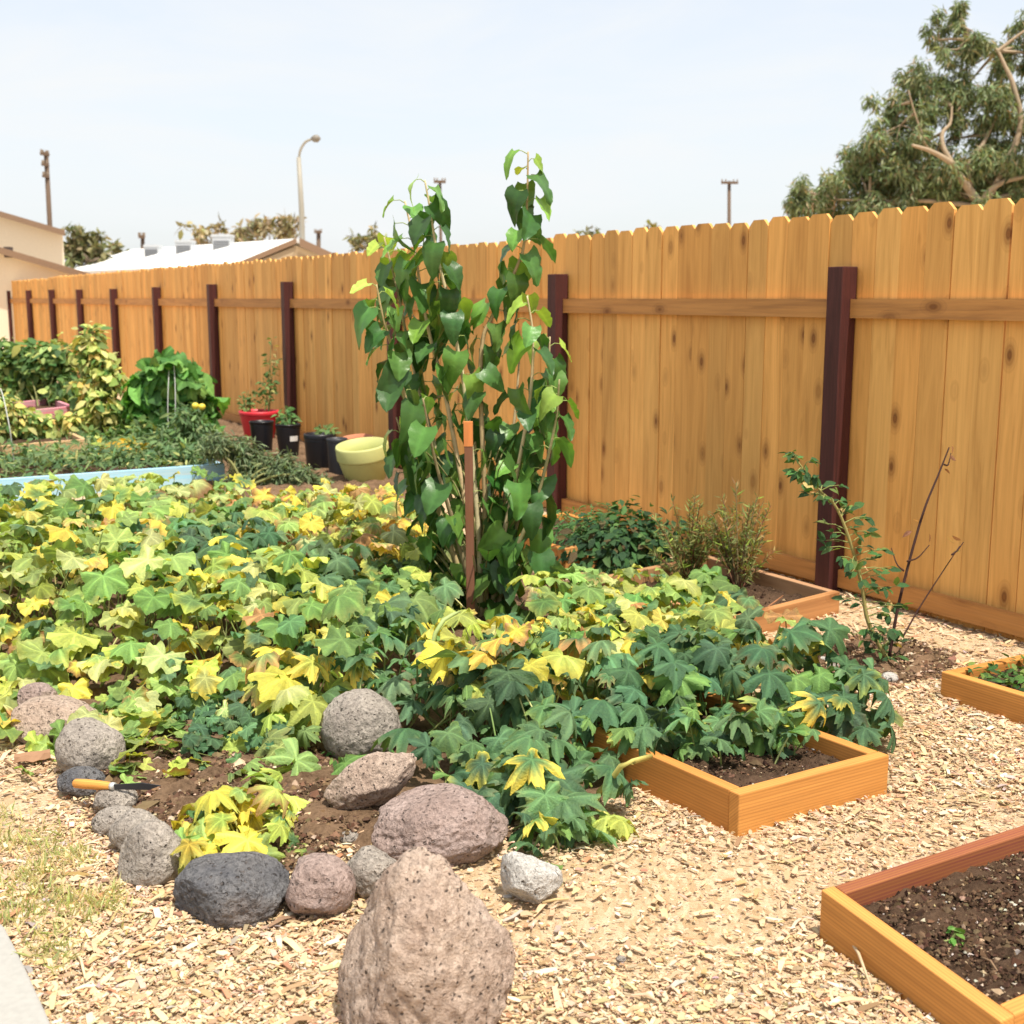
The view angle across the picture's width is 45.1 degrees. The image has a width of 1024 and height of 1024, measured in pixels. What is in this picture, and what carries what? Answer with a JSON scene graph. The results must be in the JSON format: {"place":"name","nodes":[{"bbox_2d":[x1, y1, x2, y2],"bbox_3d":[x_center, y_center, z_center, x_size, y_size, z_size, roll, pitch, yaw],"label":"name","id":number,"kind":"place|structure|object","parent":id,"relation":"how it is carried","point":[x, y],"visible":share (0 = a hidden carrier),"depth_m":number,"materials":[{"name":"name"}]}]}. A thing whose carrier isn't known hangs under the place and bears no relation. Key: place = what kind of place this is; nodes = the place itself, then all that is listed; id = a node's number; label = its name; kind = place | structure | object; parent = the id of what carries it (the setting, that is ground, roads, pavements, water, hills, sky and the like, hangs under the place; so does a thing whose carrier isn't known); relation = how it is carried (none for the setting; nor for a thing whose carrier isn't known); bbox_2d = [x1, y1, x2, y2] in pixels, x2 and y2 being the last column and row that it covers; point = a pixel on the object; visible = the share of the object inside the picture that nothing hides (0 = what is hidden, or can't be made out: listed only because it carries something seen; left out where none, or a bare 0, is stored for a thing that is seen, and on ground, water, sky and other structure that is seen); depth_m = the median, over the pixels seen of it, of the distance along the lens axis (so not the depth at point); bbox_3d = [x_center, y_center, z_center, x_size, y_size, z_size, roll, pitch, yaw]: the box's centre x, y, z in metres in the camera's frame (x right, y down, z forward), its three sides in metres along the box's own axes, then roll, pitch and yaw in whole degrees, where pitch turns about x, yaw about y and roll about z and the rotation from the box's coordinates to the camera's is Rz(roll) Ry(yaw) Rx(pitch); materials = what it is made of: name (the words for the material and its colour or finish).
{"place":"outdoors","nodes":[
{"label":"outdoors","id":0,"kind":"place"},
{"bbox_2d":[0,924,49,1023],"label":"path","id":1,"kind":"structure","parent":0,"point":[20,1002],"depth_m":2.44,"materials":[{"name":"concrete"}]},
{"bbox_2d":[0,376,1023,1023],"bbox_3d":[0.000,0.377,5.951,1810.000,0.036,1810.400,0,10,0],"label":"ground","id":2,"kind":"structure","parent":0,"point":[676,880],"depth_m":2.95,"materials":[{"name":"wood"}]},
{"bbox_2d":[14,749,50,763],"bbox_3d":[-1.439,0.731,3.698,0.102,0.029,0.057,-4,10,-20],"label":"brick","id":3,"kind":"object","parent":2,"relation":"on","point":[33,756],"visible":1,"depth_m":3.68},
{"bbox_2d":[13,399,69,418],"bbox_3d":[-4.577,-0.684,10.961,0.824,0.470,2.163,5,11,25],"label":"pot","id":4,"kind":"object","parent":2,"relation":"on","point":[50,409],"visible":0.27,"depth_m":11.65,"materials":[{"name":"paint"}]},
{"bbox_2d":[0,332,83,405],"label":"tomato bush","id":5,"kind":"object","parent":2,"relation":"on","point":[29,372],"visible":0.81,"depth_m":11.87,"materials":[{"name":"green plant"}]},
{"bbox_2d":[0,429,87,465],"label":"raised bed","id":6,"kind":"object","parent":2,"relation":"on","point":[63,439],"visible":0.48,"depth_m":10.00,"materials":[{"name":"wood"}]},
{"bbox_2d":[0,392,89,440],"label":"pale vine","id":7,"kind":"object","parent":2,"relation":"on","point":[23,426],"visible":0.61,"depth_m":10.47,"materials":[{"name":"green plant"}]},
{"bbox_2d":[0,211,90,348],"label":"house","id":8,"kind":"structure","parent":2,"relation":"on","point":[30,249],"depth_m":29.83,"materials":[{"name":"beige paint"}]},
{"bbox_2d":[40,149,51,225],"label":"utility pole","id":9,"kind":"object","parent":2,"relation":"on","point":[45,164],"visible":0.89,"depth_m":60.06,"materials":[{"name":"brown wood"}]},
{"bbox_2d":[0,801,147,976],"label":"grass","id":10,"kind":"structure","parent":2,"relation":"on","point":[43,861],"depth_m":2.84,"materials":[{"name":"yellow plant"}]},
{"bbox_2d":[60,222,112,267],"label":"tree","id":11,"kind":"object","parent":2,"relation":"on","point":[79,250],"visible":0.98,"depth_m":44.94,"materials":[{"name":"green plant"}]},
{"bbox_2d":[64,321,131,440],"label":"bean vine","id":12,"kind":"object","parent":2,"relation":"on","point":[97,388],"visible":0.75,"depth_m":10.93,"materials":[{"name":"green plant"}]},
{"bbox_2d":[0,448,224,500],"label":"raised bed","id":13,"kind":"object","parent":2,"relation":"on","point":[184,476],"visible":0.34,"depth_m":9.12,"materials":[{"name":"paint"}]},
{"bbox_2d":[0,430,202,478],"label":"garden greens","id":14,"kind":"object","parent":13,"relation":"on","point":[32,455],"visible":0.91,"depth_m":9.33,"materials":[{"name":"green plant"}]},
{"bbox_2d":[0,437,205,466],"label":"garden greens","id":15,"kind":"object","parent":13,"relation":"on","point":[187,454],"visible":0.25,"depth_m":9.66,"materials":[{"name":"green plant"}]},
{"bbox_2d":[91,436,152,462],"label":"marigold plant","id":16,"kind":"object","parent":13,"relation":"on","point":[144,445],"visible":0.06,"depth_m":9.93,"materials":[{"name":"yellow plant"}]},
{"bbox_2d":[91,805,133,836],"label":"rock","id":17,"kind":"object","parent":2,"relation":"on","point":[103,820],"visible":0.54,"depth_m":3.20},
{"bbox_2d":[105,238,128,254],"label":"tree","id":18,"kind":"object","parent":2,"relation":"on","point":[116,245],"visible":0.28,"depth_m":48.14,"materials":[{"name":"green plant"}]},
{"bbox_2d":[108,808,156,849],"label":"rock","id":19,"kind":"object","parent":2,"relation":"on","point":[122,826],"visible":0.52,"depth_m":3.07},
{"bbox_2d":[176,211,229,244],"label":"tree","id":20,"kind":"object","parent":2,"relation":"on","point":[200,233],"visible":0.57,"depth_m":59.85,"materials":[{"name":"green plant"}]},
{"bbox_2d":[74,238,331,273],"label":"white roofed building","id":21,"kind":"structure","parent":2,"relation":"on","point":[166,257],"depth_m":38.94,"materials":[{"name":"white"}]},
{"bbox_2d":[143,245,162,256],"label":"rooftop cooler","id":22,"kind":"object","parent":21,"relation":"on","point":[149,250],"visible":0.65,"depth_m":42.59,"materials":[{"name":"metal"}]},
{"bbox_2d":[174,240,195,253],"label":"rooftop cooler","id":23,"kind":"object","parent":21,"relation":"on","point":[181,246],"visible":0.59,"depth_m":41.10,"materials":[{"name":"metal"}]},
{"bbox_2d":[211,234,234,249],"bbox_3d":[-9.348,-8.393,39.955,0.623,1.165,0.644,0,10,0],"label":"rooftop cooler","id":24,"kind":"object","parent":21,"relation":"on","point":[219,241],"visible":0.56,"depth_m":39.60,"materials":[{"name":"metal"}]},
{"bbox_2d":[173,851,289,930],"bbox_3d":[-0.640,0.864,2.811,0.259,0.145,0.205,0,10,0],"label":"rock","id":25,"kind":"object","parent":2,"relation":"on","point":[227,891],"visible":0.94,"depth_m":2.75,"materials":[{"name":"stone"}]},
{"bbox_2d":[230,209,306,241],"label":"tree","id":26,"kind":"object","parent":2,"relation":"on","point":[264,227],"visible":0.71,"depth_m":62.34,"materials":[{"name":"green plant"}]},
{"bbox_2d":[207,419,406,498],"bbox_3d":[-2.720,-0.713,12.129,2.200,0.085,8.301,-4,11,-21],"label":"dirt bed","id":27,"kind":"object","parent":2,"relation":"on","point":[237,429],"visible":0.06,"depth_m":9.73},
{"bbox_2d":[77,413,160,447],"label":"garden greens","id":28,"kind":"object","parent":27,"relation":"on","point":[146,426],"visible":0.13,"depth_m":10.64,"materials":[{"name":"green plant"}]},
{"bbox_2d":[124,395,225,459],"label":"tomato bush","id":29,"kind":"object","parent":27,"relation":"on","point":[183,426],"visible":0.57,"depth_m":10.00,"materials":[{"name":"green plant"}]},
{"bbox_2d":[120,346,230,440],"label":"melon plant","id":30,"kind":"object","parent":27,"relation":"on","point":[146,393],"visible":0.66,"depth_m":10.86,"materials":[{"name":"green plant"}]},
{"bbox_2d":[238,409,278,437],"bbox_3d":[-2.495,-0.855,12.169,0.394,0.294,0.394,0,10,0],"label":"pot","id":31,"kind":"object","parent":27,"relation":"on","point":[255,414],"visible":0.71,"depth_m":12.03,"materials":[{"name":"red plastic"}]},
{"bbox_2d":[237,390,261,411],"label":"potted seedling","id":32,"kind":"object","parent":31,"relation":"on","point":[249,402],"visible":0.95,"depth_m":12.10,"materials":[{"name":"green plant"}]},
{"bbox_2d":[255,336,281,411],"bbox_3d":[-2.381,-1.341,12.130,0.219,0.768,0.253,4,10,20],"label":"potted sapling","id":33,"kind":"object","parent":31,"relation":"on","point":[271,390],"visible":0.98,"depth_m":12.11,"materials":[{"name":"green plant"}]},
{"bbox_2d":[249,420,273,452],"bbox_3d":[-2.263,-0.679,11.161,0.224,0.291,0.224,0,10,0],"label":"pot","id":34,"kind":"object","parent":27,"relation":"on","point":[261,431],"visible":0.82,"depth_m":11.08,"materials":[{"name":"black plastic"}]},
{"bbox_2d":[193,426,335,486],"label":"lavender shrub","id":35,"kind":"object","parent":27,"relation":"on","point":[244,458],"visible":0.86,"depth_m":9.17,"materials":[{"name":"green plant"}]},
{"bbox_2d":[275,423,300,455],"bbox_3d":[-1.976,-0.633,10.895,0.227,0.292,0.227,0,10,0],"label":"pot","id":36,"kind":"object","parent":27,"relation":"on","point":[288,436],"visible":0.8,"depth_m":10.81,"materials":[{"name":"black plastic"}]},
{"bbox_2d":[271,406,301,424],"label":"potted seedling","id":37,"kind":"object","parent":36,"relation":"in","point":[287,417],"visible":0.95,"depth_m":10.84,"materials":[{"name":"green plant"}]},
{"bbox_2d":[303,432,335,469],"bbox_3d":[-1.561,-0.490,10.033,0.263,0.303,0.263,0,10,0],"label":"pot","id":38,"kind":"object","parent":27,"relation":"on","point":[316,452],"visible":0.72,"depth_m":9.93,"materials":[{"name":"black plastic"}]},
{"bbox_2d":[314,424,340,436],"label":"potted seedling","id":39,"kind":"object","parent":38,"relation":"in","point":[319,431],"visible":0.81,"depth_m":10.00,"materials":[{"name":"green plant"}]},
{"bbox_2d":[326,437,346,474],"bbox_3d":[-1.378,-0.434,9.725,0.166,0.299,0.166,0,10,0],"label":"pot","id":40,"kind":"object","parent":27,"relation":"on","point":[333,463],"visible":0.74,"depth_m":9.67,"materials":[{"name":"grey plastic"}]},
{"bbox_2d":[335,437,388,482],"bbox_3d":[-1.142,-0.382,9.423,0.411,0.349,0.414,0,10,0],"label":"pot","id":41,"kind":"object","parent":27,"relation":"on","point":[360,459],"visible":0.87,"depth_m":9.30,"materials":[{"name":"ceramic"}]},
{"bbox_2d":[296,135,320,239],"bbox_3d":[-6.385,-8.633,39.100,0.786,6.439,0.240,0,10,0],"label":"street lamp","id":42,"kind":"object","parent":2,"relation":"on","point":[315,138],"visible":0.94,"depth_m":38.78,"materials":[{"name":"metal"}]},
{"bbox_2d":[285,853,355,916],"bbox_3d":[-0.438,0.857,2.816,0.162,0.153,0.154,0,10,0],"label":"rock","id":43,"kind":"object","parent":2,"relation":"on","point":[322,884],"visible":0.99,"depth_m":2.76,"materials":[{"name":"stone"}]},
{"bbox_2d":[0,482,646,877],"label":"soil patch","id":44,"kind":"object","parent":2,"relation":"on","point":[420,776],"visible":0.06,"depth_m":3.63,"materials":[{"name":"soil"}]},
{"bbox_2d":[17,682,57,704],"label":"rock","id":45,"kind":"object","parent":44,"relation":"on","point":[28,691],"visible":0.45,"depth_m":4.13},
{"bbox_2d":[10,695,101,743],"bbox_3d":[-1.451,0.667,3.930,0.275,0.149,0.214,0,10,0],"label":"rock","id":46,"kind":"object","parent":44,"relation":"on","point":[39,715],"visible":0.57,"depth_m":3.87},
{"bbox_2d":[57,766,105,797],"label":"rock","id":47,"kind":"object","parent":44,"relation":"on","point":[66,778],"visible":0.81,"depth_m":3.46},
{"bbox_2d":[54,717,125,771],"bbox_3d":[-1.246,0.704,3.648,0.204,0.182,0.185,0,10,0],"label":"rock","id":48,"kind":"object","parent":44,"relation":"on","point":[92,742],"visible":0.76,"depth_m":3.59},
{"bbox_2d":[0,490,222,775],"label":"squash plant","id":49,"kind":"object","parent":44,"relation":"on","point":[58,652],"visible":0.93,"depth_m":4.60,"materials":[{"name":"green plant"}]},
{"bbox_2d":[93,790,137,810],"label":"rock","id":50,"kind":"object","parent":44,"relation":"on","point":[103,799],"visible":0.68,"depth_m":3.31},
{"bbox_2d":[72,779,160,789],"bbox_3d":[-1.079,0.742,3.338,0.247,0.033,0.053,1,10,7],"label":"garden knife","id":51,"kind":"object","parent":50,"relation":"on","point":[90,784],"visible":1,"depth_m":3.33,"materials":[{"name":"wood"}]},
{"bbox_2d":[0,465,255,598],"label":"squash plant","id":52,"kind":"object","parent":44,"relation":"on","point":[136,495],"visible":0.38,"depth_m":6.46,"materials":[{"name":"green plant"}]},
{"bbox_2d":[47,647,209,783],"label":"squash plant","id":53,"kind":"object","parent":44,"relation":"on","point":[120,699],"visible":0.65,"depth_m":3.88,"materials":[{"name":"green plant"}]},
{"bbox_2d":[118,818,181,888],"bbox_3d":[-0.864,0.827,2.958,0.163,0.182,0.145,0,10,0],"label":"rock","id":54,"kind":"object","parent":44,"relation":"on","point":[148,848],"visible":0.76,"depth_m":2.91,"materials":[{"name":"stone"}]},
{"bbox_2d":[159,657,294,770],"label":"squash plant","id":55,"kind":"object","parent":44,"relation":"on","point":[206,720],"visible":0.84,"depth_m":3.84,"materials":[{"name":"green plant"}]},
{"bbox_2d":[170,784,307,874],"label":"squash plant","id":56,"kind":"object","parent":44,"relation":"on","point":[214,817],"visible":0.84,"depth_m":3.04,"materials":[{"name":"yellow plant"}]},
{"bbox_2d":[149,536,374,746],"bbox_3d":[-0.940,0.377,4.577,0.755,0.463,1.880,-2,10,-14],"label":"squash plant","id":57,"kind":"object","parent":44,"relation":"on","point":[278,688],"visible":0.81,"depth_m":4.24,"materials":[{"name":"green plant"}]},
{"bbox_2d":[151,512,373,656],"bbox_3d":[-1.110,0.280,5.253,0.794,0.422,2.049,-5,11,-27],"label":"squash plant","id":58,"kind":"object","parent":44,"relation":"on","point":[338,568],"visible":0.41,"depth_m":5.17,"materials":[{"name":"green plant"}]},
{"bbox_2d":[219,626,366,816],"bbox_3d":[-0.685,0.634,3.755,0.500,0.414,1.087,-2,10,-10],"label":"squash plant","id":59,"kind":"object","parent":44,"relation":"on","point":[283,750],"visible":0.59,"depth_m":3.71,"materials":[{"name":"green plant"}]},
{"bbox_2d":[226,477,458,594],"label":"squash plant","id":60,"kind":"object","parent":44,"relation":"on","point":[379,529],"visible":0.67,"depth_m":5.94,"materials":[{"name":"yellow plant"}]},
{"bbox_2d":[340,831,357,842],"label":"rock","id":61,"kind":"object","parent":44,"relation":"on","point":[350,837],"visible":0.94,"depth_m":3.15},
{"bbox_2d":[319,688,400,757],"bbox_3d":[-0.461,0.655,3.737,0.249,0.240,0.232,0,10,0],"label":"rock","id":62,"kind":"object","parent":44,"relation":"on","point":[357,721],"visible":0.74,"depth_m":3.65,"materials":[{"name":"stone"}]},
{"bbox_2d":[323,751,416,810],"bbox_3d":[-0.381,0.727,3.311,0.252,0.184,0.116,0,10,0],"label":"rock","id":63,"kind":"object","parent":44,"relation":"on","point":[375,779],"visible":0.96,"depth_m":3.27,"materials":[{"name":"stone"}]},
{"bbox_2d":[337,554,480,694],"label":"squash plant","id":64,"kind":"object","parent":44,"relation":"on","point":[429,597],"visible":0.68,"depth_m":4.89,"materials":[{"name":"green plant"}]},
{"bbox_2d":[371,783,508,865],"bbox_3d":[-0.181,0.801,3.140,0.345,0.200,0.293,0,10,0],"label":"rock","id":65,"kind":"object","parent":44,"relation":"on","point":[454,824],"visible":0.82,"depth_m":3.04,"materials":[{"name":"stone"}]},
{"bbox_2d":[322,605,570,751],"bbox_3d":[-0.243,0.524,4.030,0.949,0.360,0.752,5,11,28],"label":"squash plant","id":66,"kind":"object","parent":44,"relation":"on","point":[363,661],"visible":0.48,"depth_m":3.88,"materials":[{"name":"green plant"}]},
{"bbox_2d":[427,611,460,679],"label":"squash shoot","id":67,"kind":"object","parent":66,"relation":"on","point":[439,626],"visible":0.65,"depth_m":3.81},
{"bbox_2d":[350,149,578,622],"bbox_3d":[-0.188,-0.436,5.180,0.929,2.128,0.978,0,10,0],"label":"mulberry tree","id":68,"kind":"object","parent":44,"relation":"on","point":[503,557],"visible":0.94,"depth_m":5.13,"materials":[{"name":"green plant"}]},
{"bbox_2d":[463,421,474,609],"bbox_3d":[-0.175,0.163,5.118,0.044,1.078,0.048,0,10,0],"label":"stake","id":69,"kind":"object","parent":44,"relation":"on","point":[469,500],"visible":0.6,"depth_m":5.08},
{"bbox_2d":[370,634,647,884],"bbox_3d":[0.101,0.636,3.480,0.774,0.459,0.940,-7,12,-35],"label":"squash plant","id":70,"kind":"object","parent":44,"relation":"on","point":[507,770],"visible":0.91,"depth_m":3.41,"materials":[{"name":"green plant"}]},
{"bbox_2d":[411,606,609,739],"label":"squash plant","id":71,"kind":"object","parent":44,"relation":"on","point":[555,658],"visible":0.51,"depth_m":3.73,"materials":[{"name":"yellow plant"}]},
{"bbox_2d":[481,560,802,710],"bbox_3d":[0.403,0.444,4.563,1.118,0.335,1.459,-5,11,-28],"label":"squash plant","id":72,"kind":"object","parent":44,"relation":"on","point":[615,603],"visible":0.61,"depth_m":4.58,"materials":[{"name":"green plant"}]},
{"bbox_2d":[552,606,904,765],"bbox_3d":[0.613,0.558,3.857,1.234,0.400,0.803,0,10,0],"label":"squash plant","id":73,"kind":"object","parent":44,"relation":"on","point":[789,704],"visible":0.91,"depth_m":3.80,"materials":[{"name":"green plant"}]},
{"bbox_2d":[343,221,386,252],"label":"tree","id":74,"kind":"object","parent":2,"relation":"on","point":[357,241],"visible":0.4,"depth_m":58.40,"materials":[{"name":"green plant"}]},
{"bbox_2d":[347,845,396,899],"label":"rock","id":75,"kind":"object","parent":2,"relation":"on","point":[369,864],"visible":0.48,"depth_m":2.85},
{"bbox_2d":[337,847,515,1023],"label":"rock","id":76,"kind":"object","parent":2,"relation":"on","point":[428,940],"visible":1,"depth_m":2.24,"materials":[{"name":"stone"}]},
{"bbox_2d":[7,198,1023,641],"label":"wooden fence","id":77,"kind":"object","parent":2,"relation":"on","point":[873,362],"visible":0.66,"depth_m":6.39,"materials":[{"name":"brown wood"}]},
{"bbox_2d":[500,851,562,903],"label":"rock","id":78,"kind":"object","parent":2,"relation":"on","point":[529,878],"visible":1,"depth_m":2.83,"materials":[{"name":"white stone"}]},
{"bbox_2d":[519,513,645,568],"bbox_3d":[0.285,0.178,6.857,0.616,0.170,0.921,-6,11,-30],"label":"raised bed","id":79,"kind":"object","parent":2,"relation":"on","point":[556,546],"visible":0.09,"depth_m":6.50,"materials":[{"name":"wood"}]},
{"bbox_2d":[542,502,627,544],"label":"herb clump","id":80,"kind":"object","parent":79,"relation":"on","point":[572,525],"visible":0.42,"depth_m":6.66,"materials":[{"name":"green plant"}]},
{"bbox_2d":[551,495,701,574],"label":"dark bush","id":81,"kind":"object","parent":79,"relation":"on","point":[617,537],"visible":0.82,"depth_m":6.32,"materials":[{"name":"green plant"}]},
{"bbox_2d":[573,226,600,237],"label":"tree","id":82,"kind":"object","parent":2,"relation":"on","point":[591,233],"visible":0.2,"depth_m":58.37,"materials":[{"name":"green plant"}]},
{"bbox_2d":[539,754,652,849],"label":"squash vine","id":83,"kind":"object","parent":2,"relation":"on","point":[615,824],"visible":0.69,"depth_m":3.22,"materials":[{"name":"yellow plant"}]},
{"bbox_2d":[502,667,888,836],"bbox_3d":[0.494,0.710,3.829,0.553,0.155,1.199,-7,12,-35],"label":"raised bed","id":84,"kind":"object","parent":2,"relation":"on","point":[737,794],"visible":0.32,"depth_m":3.43,"materials":[{"name":"wood"}]},
{"bbox_2d":[672,564,763,614],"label":"plant","id":85,"kind":"object","parent":2,"relation":"on","point":[712,582],"visible":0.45,"depth_m":5.33,"materials":[{"name":"green plant"}]},
{"bbox_2d":[602,556,839,632],"bbox_3d":[0.921,0.403,5.619,0.778,0.150,1.053,-6,11,-30],"label":"raised bed","id":86,"kind":"object","parent":2,"relation":"on","point":[808,600],"visible":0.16,"depth_m":5.61,"materials":[{"name":"wood"}]},
{"bbox_2d":[642,486,728,579],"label":"wispy shrub","id":87,"kind":"object","parent":86,"relation":"on","point":[695,555],"visible":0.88,"depth_m":5.84,"materials":[{"name":"green plant"}]},
{"bbox_2d":[694,478,779,588],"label":"wispy shrub","id":88,"kind":"object","parent":86,"relation":"on","point":[738,560],"visible":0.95,"depth_m":5.78,"materials":[{"name":"green plant"}]},
{"bbox_2d":[721,179,737,224],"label":"utility pole","id":89,"kind":"object","parent":2,"relation":"on","point":[728,183],"visible":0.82,"depth_m":72.82,"materials":[{"name":"brown wood"}]},
{"bbox_2d":[852,946,872,991],"bbox_3d":[0.726,0.936,2.570,0.013,0.013,0.235,0,10,2],"label":"stick","id":90,"kind":"object","parent":2,"relation":"on","point":[861,961],"visible":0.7,"depth_m":2.54,"materials":[{"name":"wood"}]},
{"bbox_2d":[782,635,951,693],"bbox_3d":[1.312,0.573,4.750,0.800,0.059,0.850,0,10,0],"label":"dirt patch","id":91,"kind":"object","parent":2,"relation":"on","point":[884,665],"visible":0.27,"depth_m":4.73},
{"bbox_2d":[96,630,957,869],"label":"soil crumbs","id":92,"kind":"object","parent":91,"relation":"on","point":[315,794],"visible":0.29,"depth_m":3.53,"materials":[{"name":"soil"}]},
{"bbox_2d":[779,450,913,663],"bbox_3d":[1.275,0.180,4.612,0.621,0.841,0.304,-5,11,-29],"label":"shrub","id":93,"kind":"object","parent":91,"relation":"on","point":[810,482],"visible":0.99,"depth_m":4.61,"materials":[{"name":"green plant"}]},
{"bbox_2d":[881,672,897,682],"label":"rock","id":94,"kind":"object","parent":91,"relation":"on","point":[891,677],"visible":0.76,"depth_m":4.48,"materials":[{"name":"white stone"}]},
{"bbox_2d":[864,446,963,655],"bbox_3d":[1.571,0.142,4.766,0.443,0.797,0.210,-2,10,-13],"label":"dry sapling","id":95,"kind":"object","parent":91,"relation":"on","point":[907,533],"visible":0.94,"depth_m":4.75,"materials":[{"name":"brown plant"}]},
{"bbox_2d":[781,0,1023,219],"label":"tree","id":96,"kind":"object","parent":2,"relation":"on","point":[902,174],"visible":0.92,"depth_m":21.57,"materials":[{"name":"green plant"}]},
{"bbox_2d":[819,825,1023,1023],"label":"raised bed","id":97,"kind":"object","parent":2,"relation":"on","point":[892,925],"visible":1,"depth_m":2.64,"materials":[{"name":"wood"}]},
{"bbox_2d":[943,926,964,948],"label":"seedling","id":98,"kind":"object","parent":97,"relation":"on","point":[959,932],"visible":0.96,"depth_m":2.60,"materials":[{"name":"green plant"}]},
{"bbox_2d":[940,654,1023,723],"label":"raised bed","id":99,"kind":"object","parent":2,"relation":"on","point":[983,695],"visible":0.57,"depth_m":4.21,"materials":[{"name":"wood"}]},
{"bbox_2d":[967,652,1023,691],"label":"ground cover","id":100,"kind":"object","parent":99,"relation":"on","point":[1017,677],"visible":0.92,"depth_m":4.26,"materials":[{"name":"green plant"}]},
{"bbox_2d":[0,0,1023,266],"label":"sky","id":101,"kind":"structure","parent":0,"point":[150,116],"materials":[{"name":"white"}]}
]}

